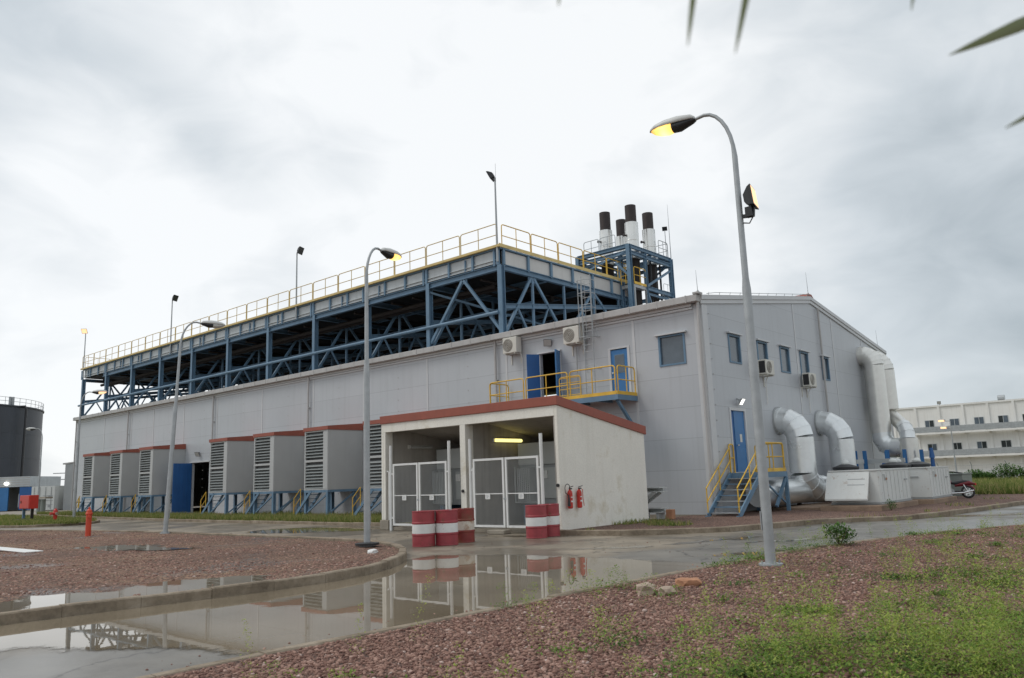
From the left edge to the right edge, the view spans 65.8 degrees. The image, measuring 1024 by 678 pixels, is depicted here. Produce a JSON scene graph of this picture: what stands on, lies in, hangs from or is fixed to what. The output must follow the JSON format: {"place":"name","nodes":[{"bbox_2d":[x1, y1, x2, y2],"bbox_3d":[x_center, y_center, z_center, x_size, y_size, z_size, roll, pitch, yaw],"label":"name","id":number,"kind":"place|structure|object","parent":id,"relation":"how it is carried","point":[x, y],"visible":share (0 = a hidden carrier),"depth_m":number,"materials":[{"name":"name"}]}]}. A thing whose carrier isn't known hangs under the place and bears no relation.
{"place":"outdoors","nodes":[
{"label":"outdoors","id":0,"kind":"place"},
{"bbox_2d":[0,476,60,510],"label":"store building","id":1,"kind":"structure","parent":0,"point":[10,494],"depth_m":88.44,"materials":[{"name":"grey paint"}]},
{"bbox_2d":[0,488,8,510],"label":"door","id":2,"kind":"structure","parent":1,"relation":"in","point":[4,492],"depth_m":87.96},
{"bbox_2d":[18,487,31,509],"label":"door","id":3,"kind":"structure","parent":1,"relation":"in","point":[23,490],"depth_m":88.12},
{"bbox_2d":[0,509,69,514],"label":"concrete yard","id":4,"kind":"structure","parent":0,"point":[15,512],"depth_m":81.59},
{"bbox_2d":[0,396,43,487],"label":"storage tank","id":5,"kind":"object","parent":4,"relation":"on","point":[20,448],"visible":0.88,"depth_m":117.14,"materials":[{"name":"metal"}]},
{"bbox_2d":[26,427,42,494],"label":"street lamp","id":6,"kind":"object","parent":4,"relation":"on","point":[31,428],"visible":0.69,"depth_m":74.46,"materials":[{"name":"metal"}]},
{"bbox_2d":[36,497,52,512],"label":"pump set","id":7,"kind":"object","parent":4,"relation":"on","point":[42,504],"visible":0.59,"depth_m":68.63,"materials":[{"name":"metal"}]},
{"bbox_2d":[30,486,63,510],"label":"shipping container","id":8,"kind":"object","parent":4,"relation":"on","point":[56,493],"visible":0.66,"depth_m":83.92,"materials":[{"name":"metal"}]},
{"bbox_2d":[63,462,74,509],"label":"sheet shed","id":9,"kind":"structure","parent":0,"point":[68,485],"depth_m":84.58,"materials":[{"name":"grey paint"}]},
{"bbox_2d":[0,505,1023,677],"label":"road","id":10,"kind":"structure","parent":0,"point":[39,662],"depth_m":18.42,"materials":[{"name":"concrete"}]},
{"bbox_2d":[0,519,99,527],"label":"kerb","id":11,"kind":"structure","parent":10,"relation":"on","point":[44,525],"depth_m":41.21,"materials":[{"name":"concrete"}]},
{"bbox_2d":[0,531,398,601],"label":"gravel island","id":12,"kind":"structure","parent":10,"relation":"on","point":[236,555],"depth_m":17.82,"materials":[{"name":"gravel"}]},
{"bbox_2d":[0,547,42,552],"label":"board","id":13,"kind":"object","parent":12,"relation":"on","point":[15,549],"visible":1,"depth_m":21.97,"materials":[{"name":"white paint"}]},
{"bbox_2d":[85,507,92,535],"bbox_3d":[-15.364,6.640,28.723,0.300,1.060,0.240,-11,-13,41],"label":"standpipe","id":14,"kind":"object","parent":12,"relation":"on","point":[88,513],"visible":1,"depth_m":28.67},
{"bbox_2d":[60,545,192,550],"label":"puddle","id":15,"kind":"object","parent":12,"relation":"on","point":[127,547],"visible":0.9,"depth_m":22.06,"materials":[{"name":"liquid"}]},
{"bbox_2d":[0,575,268,611],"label":"puddle","id":16,"kind":"object","parent":12,"relation":"on","point":[28,602],"visible":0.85,"depth_m":12.13,"materials":[{"name":"liquid"}]},
{"bbox_2d":[160,320,225,533],"bbox_3d":[-11.957,3.175,29.727,1.760,8.015,0.380,6,-13,-30],"label":"street lamp","id":17,"kind":"object","parent":12,"relation":"on","point":[212,324],"visible":1,"depth_m":29.27,"materials":[{"name":"metal"}]},
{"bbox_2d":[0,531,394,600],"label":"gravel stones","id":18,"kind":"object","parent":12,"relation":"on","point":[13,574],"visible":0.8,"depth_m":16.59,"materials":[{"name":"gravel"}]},
{"bbox_2d":[355,247,401,546],"bbox_3d":[-3.397,1.317,20.596,0.585,7.815,1.823,-7,-11,27],"label":"street lamp","id":19,"kind":"object","parent":12,"relation":"on","point":[391,254],"visible":1,"depth_m":19.89,"materials":[{"name":"metal"}]},
{"bbox_2d":[0,529,406,624],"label":"kerb","id":20,"kind":"structure","parent":10,"relation":"on","point":[61,610],"depth_m":11.98,"materials":[{"name":"concrete"}]},
{"bbox_2d":[35,514,411,525],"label":"kerb","id":21,"kind":"structure","parent":10,"relation":"on","point":[277,522],"depth_m":36.81,"materials":[{"name":"concrete"}]},
{"bbox_2d":[248,526,379,533],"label":"puddle","id":22,"kind":"object","parent":10,"relation":"on","point":[315,529],"visible":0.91,"depth_m":29.27,"materials":[{"name":"liquid"}]},
{"bbox_2d":[0,555,717,654],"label":"puddle","id":23,"kind":"object","parent":10,"relation":"on","point":[387,598],"visible":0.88,"depth_m":10.62,"materials":[{"name":"liquid"}]},
{"bbox_2d":[412,510,434,546],"bbox_3d":[-2.263,4.849,20.238,0.600,0.880,0.600,-6,-11,24],"label":"oil drum","id":24,"kind":"object","parent":10,"relation":"on","point":[423,528],"visible":1,"depth_m":20.01,"materials":[{"name":"metal"}]},
{"bbox_2d":[435,509,457,545],"bbox_3d":[-1.683,4.854,20.379,0.600,0.880,0.600,-9,-12,33],"label":"oil drum","id":25,"kind":"object","parent":10,"relation":"on","point":[446,527],"visible":1,"depth_m":20.15,"materials":[{"name":"metal"}]},
{"bbox_2d":[454,508,474,542],"bbox_3d":[-1.294,4.967,21.094,0.600,0.880,0.600,-1,-10,-6],"label":"oil drum","id":26,"kind":"object","parent":10,"relation":"on","point":[466,529],"visible":0.73,"depth_m":20.85,"materials":[{"name":"metal"}]},
{"bbox_2d":[70,291,896,517],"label":"power hall","id":27,"kind":"structure","parent":10,"relation":"on","point":[686,357],"depth_m":35.58,"materials":[{"name":"metal"}]},
{"bbox_2d":[171,463,191,512],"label":"door leaf","id":28,"kind":"structure","parent":27,"relation":"in","point":[182,472],"depth_m":52.92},
{"bbox_2d":[78,224,628,415],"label":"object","id":29,"kind":"structure","parent":27,"relation":"on","point":[476,293],"depth_m":46.47,"materials":[{"name":"blue metal"}]},
{"bbox_2d":[295,246,303,317],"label":"floodlight mast","id":30,"kind":"object","parent":29,"relation":"attached to","point":[300,249],"visible":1,"depth_m":48.24,"materials":[{"name":"metal"}]},
{"bbox_2d":[486,168,498,261],"bbox_3d":[-0.906,-5.989,37.462,0.421,4.830,0.500,-5,-11,17],"label":"floodlight mast","id":31,"kind":"object","parent":29,"relation":"attached to","point":[491,176],"visible":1,"depth_m":37.42,"materials":[{"name":"metal"}]},
{"bbox_2d":[503,336,522,377],"bbox_3d":[0.055,0.862,34.911,0.804,1.850,0.502,-11,-13,41],"label":"air conditioner","id":32,"kind":"object","parent":27,"relation":"attached to","point":[511,345],"visible":1,"depth_m":34.78,"materials":[{"name":"beige plastic"}]},
{"bbox_2d":[526,354,540,398],"bbox_3d":[0.931,1.750,33.928,0.566,2.200,0.050,1,-10,-16],"label":"door leaf","id":33,"kind":"structure","parent":27,"relation":"in","point":[533,366],"depth_m":33.93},
{"bbox_2d":[555,349,561,395],"bbox_3d":[1.934,1.551,33.008,0.050,2.200,0.615,-6,-11,19],"label":"door leaf","id":34,"kind":"structure","parent":27,"relation":"in","point":[557,353],"depth_m":32.94,"materials":[{"name":"blue metal"}]},
{"bbox_2d":[489,365,637,421],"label":"balcony","id":35,"kind":"structure","parent":27,"relation":"attached to","point":[605,397],"depth_m":30.66,"materials":[{"name":"metal"}]},
{"bbox_2d":[563,325,583,355],"bbox_3d":[2.594,0.421,32.693,0.804,1.850,0.502,-11,-13,41],"label":"air conditioner","id":36,"kind":"object","parent":27,"relation":"attached to","point":[571,336],"visible":0.98,"depth_m":32.59,"materials":[{"name":"beige plastic"}]},
{"bbox_2d":[576,274,601,393],"bbox_3d":[3.112,-0.107,32.113,0.745,5.090,0.802,-11,-13,41],"label":"cage ladder","id":37,"kind":"object","parent":27,"relation":"attached to","point":[582,310],"visible":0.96,"depth_m":32.09,"materials":[{"name":"metal"}]},
{"bbox_2d":[597,211,613,301],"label":"exhaust stack","id":38,"kind":"object","parent":27,"relation":"on","point":[605,225],"visible":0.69,"depth_m":46.51,"materials":[{"name":"silver metal"}]},
{"bbox_2d":[611,348,628,391],"bbox_3d":[4.299,1.349,31.391,0.800,1.890,0.100,-11,-13,41],"label":"door","id":39,"kind":"structure","parent":27,"relation":"in","point":[618,357],"depth_m":31.41,"materials":[{"name":"blue metal"}]},
{"bbox_2d":[575,207,675,316],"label":"stack frame","id":40,"kind":"object","parent":27,"relation":"on","point":[631,287],"visible":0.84,"depth_m":45.21,"materials":[{"name":"blue metal"}]},
{"bbox_2d":[616,219,626,282],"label":"exhaust stack","id":41,"kind":"object","parent":40,"relation":"on","point":[620,231],"visible":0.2,"depth_m":48.10,"materials":[{"name":"silver metal"}]},
{"bbox_2d":[623,204,642,305],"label":"exhaust stack","id":42,"kind":"object","parent":27,"relation":"on","point":[631,234],"visible":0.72,"depth_m":45.34,"materials":[{"name":"silver metal"}]},
{"bbox_2d":[640,212,658,301],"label":"exhaust stack","id":43,"kind":"object","parent":27,"relation":"on","point":[648,241],"visible":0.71,"depth_m":46.84,"materials":[{"name":"silver metal"}]},
{"bbox_2d":[654,330,686,366],"bbox_3d":[6.045,0.381,29.915,1.340,1.240,0.230,-11,-13,41],"label":"window","id":44,"kind":"structure","parent":27,"relation":"in","point":[671,346],"depth_m":29.96,"materials":[{"name":"glass"}]},
{"bbox_2d":[726,331,742,364],"bbox_3d":[8.711,0.363,30.910,0.230,1.200,1.220,-11,-13,41],"label":"window","id":45,"kind":"structure","parent":27,"relation":"in","point":[734,345],"depth_m":31.01,"materials":[{"name":"blue metal"}]},
{"bbox_2d":[733,411,747,471],"bbox_3d":[8.755,3.913,30.251,0.110,2.300,0.850,-11,-13,41],"label":"door","id":46,"kind":"structure","parent":27,"relation":"in","point":[738,418],"depth_m":30.22,"materials":[{"name":"blue metal"}]},
{"bbox_2d":[756,338,769,359],"bbox_3d":[10.392,0.636,32.781,0.230,1.200,1.200,-11,-13,41],"label":"window","id":47,"kind":"structure","parent":27,"relation":"in","point":[762,350],"depth_m":32.90,"materials":[{"name":"glass"}]},
{"bbox_2d":[758,359,774,403],"bbox_3d":[10.335,1.736,32.128,0.482,1.750,0.803,-11,-13,41],"label":"air conditioner","id":48,"kind":"object","parent":27,"relation":"attached to","point":[766,367],"visible":0.96,"depth_m":31.97,"materials":[{"name":"beige plastic"}]},
{"bbox_2d":[778,344,791,373],"bbox_3d":[11.908,0.882,34.467,0.230,1.200,1.200,-11,-13,41],"label":"window","id":49,"kind":"structure","parent":27,"relation":"in","point":[783,349],"depth_m":34.57,"materials":[{"name":"blue metal"}]},
{"bbox_2d":[798,349,810,375],"bbox_3d":[13.350,1.116,36.071,0.230,1.200,1.180,-11,-13,41],"label":"window","id":50,"kind":"structure","parent":27,"relation":"in","point":[803,354],"depth_m":36.20,"materials":[{"name":"blue metal"}]},
{"bbox_2d":[801,373,816,412],"bbox_3d":[13.333,2.419,35.420,0.482,1.750,0.803,-11,-13,41],"label":"air conditioner","id":51,"kind":"object","parent":27,"relation":"attached to","point":[809,380],"visible":1,"depth_m":35.27,"materials":[{"name":"beige plastic"}]},
{"bbox_2d":[820,354,830,380],"bbox_3d":[15.065,1.394,37.978,0.230,1.200,1.140,-11,-13,41],"label":"window","id":52,"kind":"structure","parent":27,"relation":"in","point":[826,361],"depth_m":38.20,"materials":[{"name":"blue metal"}]},
{"bbox_2d":[814,410,856,470],"bbox_3d":[14.721,5.128,35.672,1.460,3.950,1.180,-11,-13,41],"label":"duct","id":53,"kind":"object","parent":27,"relation":"attached to","point":[835,429],"visible":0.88,"depth_m":35.36,"materials":[{"name":"metal"}]},
{"bbox_2d":[856,347,905,456],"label":"duct","id":54,"kind":"object","parent":27,"relation":"attached to","point":[883,405],"visible":0.98,"depth_m":40.88,"materials":[{"name":"metal"}]},
{"bbox_2d":[380,395,648,532],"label":"shed","id":55,"kind":"structure","parent":10,"relation":"on","point":[599,456],"depth_m":25.80,"materials":[{"name":"white paint"}]},
{"bbox_2d":[389,441,451,530],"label":"gate","id":56,"kind":"structure","parent":55,"relation":"attached to","point":[419,495],"depth_m":26.71,"materials":[{"name":"metal"}]},
{"bbox_2d":[432,448,460,509],"bbox_3d":[-1.738,5.461,29.577,1.877,2.700,1.780,-11,-13,41],"label":"transformer","id":57,"kind":"object","parent":55,"relation":"on","point":[441,454],"visible":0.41,"depth_m":29.20,"materials":[{"name":"grey paint"}]},
{"bbox_2d":[468,433,544,527],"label":"gate","id":58,"kind":"structure","parent":55,"relation":"attached to","point":[505,485],"depth_m":24.07,"materials":[{"name":"metal"}]},
{"bbox_2d":[514,441,556,522],"bbox_3d":[1.322,4.881,26.911,1.877,2.700,1.780,-11,-13,41],"label":"transformer","id":59,"kind":"object","parent":55,"relation":"on","point":[528,449],"visible":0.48,"depth_m":26.46,"materials":[{"name":"grey paint"}]},
{"bbox_2d":[525,505,547,538],"bbox_3d":[0.667,5.007,21.706,0.600,0.880,0.600,0,-10,-10],"label":"oil drum","id":60,"kind":"object","parent":10,"relation":"on","point":[536,521],"visible":1,"depth_m":21.47,"materials":[{"name":"metal"}]},
{"bbox_2d":[538,504,559,536],"bbox_3d":[1.043,5.078,22.183,0.600,0.880,0.600,-5,-10,16],"label":"oil drum","id":61,"kind":"object","parent":10,"relation":"on","point":[553,521],"visible":0.56,"depth_m":21.94,"materials":[{"name":"metal"}]},
{"bbox_2d":[134,524,1023,677],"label":"kerb","id":62,"kind":"structure","parent":10,"relation":"on","point":[281,649],"depth_m":8.56,"materials":[{"name":"concrete"}]},
{"bbox_2d":[573,545,650,549],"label":"puddle","id":63,"kind":"object","parent":10,"relation":"on","point":[640,546],"visible":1,"depth_m":17.79,"materials":[{"name":"liquid"}]},
{"bbox_2d":[665,536,761,544],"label":"puddle","id":64,"kind":"object","parent":10,"relation":"on","point":[714,540],"visible":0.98,"depth_m":18.91,"materials":[{"name":"liquid"}]},
{"bbox_2d":[714,548,792,555],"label":"puddle","id":65,"kind":"object","parent":10,"relation":"on","point":[742,553],"visible":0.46,"depth_m":15.58,"materials":[{"name":"liquid"}]},
{"bbox_2d":[560,500,1023,535],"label":"kerb","id":66,"kind":"structure","parent":10,"relation":"on","point":[628,532],"depth_m":22.33,"materials":[{"name":"concrete"}]},
{"bbox_2d":[771,503,830,509],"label":"concrete plinth","id":67,"kind":"structure","parent":10,"relation":"on","point":[809,506],"depth_m":30.12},
{"bbox_2d":[0,0,1023,485],"label":"sky","id":68,"kind":"structure","parent":0,"point":[152,152],"materials":[{"name":"white"}]},
{"bbox_2d":[153,525,1023,677],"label":"gravel verge","id":69,"kind":"structure","parent":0,"point":[239,663],"depth_m":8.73,"materials":[{"name":"gravel"}]},
{"bbox_2d":[239,503,1023,677],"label":"weeds","id":70,"kind":"object","parent":69,"relation":"on","point":[777,649],"visible":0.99,"depth_m":6.26,"materials":[{"name":"green plant"}]},
{"bbox_2d":[636,582,655,595],"bbox_3d":[1.728,3.229,10.205,0.254,0.162,0.306,-5,-10,15],"label":"rock","id":71,"kind":"object","parent":69,"relation":"on","point":[651,588],"visible":0.78,"depth_m":10.08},
{"bbox_2d":[658,586,675,595],"bbox_3d":[1.969,3.204,10.059,0.236,0.115,0.204,3,-11,-27],"label":"rock","id":72,"kind":"object","parent":69,"relation":"on","point":[668,589],"visible":0.83,"depth_m":9.99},
{"bbox_2d":[675,577,701,586],"bbox_3d":[2.411,3.320,10.791,0.352,0.130,0.259,0,-10,-11],"label":"rock","id":73,"kind":"object","parent":69,"relation":"on","point":[686,581],"visible":0.83,"depth_m":10.70,"materials":[{"name":"orange stone"}]},
{"bbox_2d":[650,113,782,566],"bbox_3d":[3.461,-0.223,13.788,1.760,8.015,0.380,-9,-12,35],"label":"street lamp","id":74,"kind":"object","parent":69,"relation":"on","point":[672,125],"visible":1,"depth_m":13.25,"materials":[{"name":"metal"}]},
{"bbox_2d":[742,183,758,223],"bbox_3d":[4.073,-2.298,13.637,0.272,0.646,0.400,-8,-12,29],"label":"floodlight","id":75,"kind":"object","parent":74,"relation":"attached to","point":[750,198],"visible":1,"depth_m":13.55,"materials":[{"name":"black metal"}]},
{"bbox_2d":[558,0,1023,127],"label":"palm tree","id":76,"kind":"object","parent":69,"relation":"on","point":[1016,26],"visible":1,"depth_m":0.94,"materials":[{"name":"green plant"}]},
{"bbox_2d":[823,521,856,544],"bbox_3d":[6.489,3.858,15.723,0.654,0.480,0.667,-5,-10,14],"label":"weed bush","id":77,"kind":"object","parent":69,"relation":"on","point":[844,534],"visible":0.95,"depth_m":15.64,"materials":[{"name":"green plant"}]},
{"bbox_2d":[571,494,1023,529],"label":"soil strip","id":78,"kind":"object","parent":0,"point":[747,518],"visible":0.57,"depth_m":26.31,"materials":[{"name":"soil"}]},
{"bbox_2d":[647,487,668,518],"bbox_3d":[4.623,5.673,27.331,1.484,1.061,0.500,-11,-13,41],"label":"steel bench","id":79,"kind":"object","parent":78,"relation":"on","point":[658,511],"visible":0.41,"depth_m":26.98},
{"bbox_2d":[705,442,790,516],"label":"entrance steps","id":80,"kind":"structure","parent":78,"relation":"on","point":[775,472],"depth_m":28.52,"materials":[{"name":"metal"}]},
{"bbox_2d":[746,478,831,510],"bbox_3d":[11.465,5.951,30.489,2.627,1.144,5.430,-11,-13,41],"label":"duct","id":81,"kind":"object","parent":78,"relation":"on","point":[800,491],"visible":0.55,"depth_m":30.38,"materials":[{"name":"silver metal"}]},
{"bbox_2d":[772,407,826,499],"bbox_3d":[11.965,4.680,32.419,1.703,3.934,1.689,-11,-13,41],"label":"duct","id":82,"kind":"object","parent":81,"relation":"on","point":[793,427],"visible":0.91,"depth_m":31.90,"materials":[{"name":"metal"}]},
{"bbox_2d":[585,496,1008,529],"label":"grass","id":83,"kind":"structure","parent":78,"relation":"on","point":[653,521],"depth_m":24.55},
{"bbox_2d":[820,500,918,510],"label":"concrete plinth","id":84,"kind":"structure","parent":78,"relation":"on","point":[878,507],"depth_m":27.99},
{"bbox_2d":[825,468,911,504],"bbox_3d":[13.299,5.479,29.481,1.790,1.215,4.170,-11,-13,41],"label":"air handling unit","id":85,"kind":"object","parent":84,"relation":"on","point":[864,487],"visible":0.99,"depth_m":28.30,"materials":[{"name":"grey paint"}]},
{"bbox_2d":[833,460,858,470],"bbox_3d":[13.499,5.106,32.014,1.000,0.400,1.000,-11,-13,41],"label":"roof fan","id":86,"kind":"object","parent":85,"relation":"on","point":[845,465],"visible":0.98,"depth_m":31.69},
{"bbox_2d":[855,448,935,469],"bbox_3d":[18.603,6.338,37.243,3.210,2.250,4.583,-11,-13,41],"label":"equipment rack","id":87,"kind":"object","parent":78,"relation":"on","point":[865,461],"visible":0.43,"depth_m":37.05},
{"bbox_2d":[896,420,919,462],"bbox_3d":[19.944,5.943,39.703,0.954,3.794,1.119,-1,-10,-4],"label":"duct","id":88,"kind":"object","parent":78,"relation":"on","point":[908,440],"visible":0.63,"depth_m":39.49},
{"bbox_2d":[912,496,956,503],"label":"concrete plinth","id":89,"kind":"structure","parent":78,"relation":"on","point":[937,500],"depth_m":31.08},
{"bbox_2d":[880,466,952,498],"bbox_3d":[16.754,5.948,32.806,1.930,1.235,3.060,-11,-13,41],"label":"air handling unit","id":90,"kind":"object","parent":89,"relation":"on","point":[930,482],"visible":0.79,"depth_m":31.49,"materials":[{"name":"grey paint"}]},
{"bbox_2d":[879,458,907,467],"bbox_3d":[15.665,5.097,32.503,1.040,0.400,1.040,-11,-13,41],"label":"roof fan","id":91,"kind":"object","parent":90,"relation":"on","point":[892,463],"visible":1,"depth_m":32.17},
{"bbox_2d":[908,458,930,466],"bbox_3d":[17.226,5.245,33.647,1.040,0.400,1.040,-11,-13,41],"label":"roof fan","id":92,"kind":"object","parent":90,"relation":"on","point":[917,462],"visible":0.87,"depth_m":33.28},
{"bbox_2d":[950,480,975,497],"bbox_3d":[19.378,6.536,34.694,1.766,0.918,0.612,-6,-15,19],"label":"motorcycle","id":93,"kind":"object","parent":78,"relation":"on","point":[964,483],"visible":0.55,"depth_m":34.48,"materials":[{"name":"metal"}]},
{"bbox_2d":[949,471,977,495],"bbox_3d":[21.091,6.989,37.966,1.740,1.290,2.100,-11,-13,41],"label":"generator box","id":94,"kind":"object","parent":78,"relation":"on","point":[955,476],"visible":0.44,"depth_m":37.08,"materials":[{"name":"grey metal"}]},
{"label":"soil strip","id":95,"kind":"structure","parent":0,"visible":0},
{"bbox_2d":[76,452,116,512],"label":"air intake","id":96,"kind":"object","parent":95,"relation":"on","point":[96,474],"visible":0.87,"depth_m":59.60,"materials":[{"name":"grey metal"}]},
{"bbox_2d":[102,449,145,512],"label":"air intake","id":97,"kind":"object","parent":95,"relation":"on","point":[124,475],"visible":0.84,"depth_m":56.40,"materials":[{"name":"grey metal"}]},
{"bbox_2d":[131,444,185,512],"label":"air intake","id":98,"kind":"object","parent":95,"relation":"on","point":[153,468],"visible":0.86,"depth_m":53.33,"materials":[{"name":"grey metal"}]},
{"bbox_2d":[37,510,410,522],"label":"grass","id":99,"kind":"structure","parent":95,"relation":"on","point":[303,516],"depth_m":39.78,"materials":[{"name":"plant"}]},
{"bbox_2d":[200,436,253,514],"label":"air intake","id":100,"kind":"object","parent":95,"relation":"on","point":[231,470],"visible":0.9,"depth_m":47.11,"materials":[{"name":"grey metal"}]},
{"bbox_2d":[244,430,304,514],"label":"air intake","id":101,"kind":"object","parent":95,"relation":"on","point":[279,462],"visible":0.89,"depth_m":43.90,"materials":[{"name":"grey metal"}]},
{"bbox_2d":[293,423,362,514],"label":"air intake","id":102,"kind":"object","parent":95,"relation":"on","point":[333,459],"visible":0.88,"depth_m":40.73,"materials":[{"name":"grey metal"}]},
{"bbox_2d":[352,419,381,514],"bbox_3d":[-5.911,6.160,38.312,2.984,4.697,2.261,-11,-13,41],"label":"air intake","id":103,"kind":"object","parent":95,"relation":"on","point":[375,459],"visible":0.18,"depth_m":37.58,"materials":[{"name":"grey metal"}]},
{"label":"grass field","id":104,"kind":"structure","parent":0,"visible":0},
{"bbox_2d":[972,475,1023,493],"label":"grass","id":105,"kind":"structure","parent":104,"relation":"on","point":[1005,485],"depth_m":40.11,"materials":[{"name":"plant"}]},
{"bbox_2d":[990,462,1020,478],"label":"shrub","id":106,"kind":"object","parent":104,"relation":"on","point":[1001,472],"visible":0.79,"depth_m":61.10,"materials":[{"name":"green plant"}]},
{"label":"grass island","id":107,"kind":"structure","parent":0,"visible":0},
{"bbox_2d":[17,495,38,519],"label":"fire cabinet","id":108,"kind":"object","parent":107,"relation":"on","point":[29,502],"visible":0.89,"depth_m":47.85,"materials":[{"name":"red metal"}]},
{"bbox_2d":[0,514,96,525],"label":"grass","id":109,"kind":"structure","parent":107,"relation":"on","point":[8,519],"depth_m":44.35,"materials":[{"name":"plant"}]},
{"bbox_2d":[72,390,106,517],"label":"street lamp","id":110,"kind":"object","parent":107,"relation":"on","point":[77,457],"visible":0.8,"depth_m":49.40,"materials":[{"name":"metal"}]},
{"label":"ground","id":111,"kind":"structure","parent":0,"visible":0},
{"bbox_2d":[938,419,956,471],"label":"street lamp","id":112,"kind":"object","parent":111,"relation":"on","point":[942,420],"visible":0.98,"depth_m":66.98,"materials":[{"name":"metal"}]},
{"bbox_2d":[893,398,1023,469],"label":"apartment block","id":113,"kind":"structure","parent":111,"relation":"on","point":[989,434],"depth_m":99.95,"materials":[{"name":"paint"}]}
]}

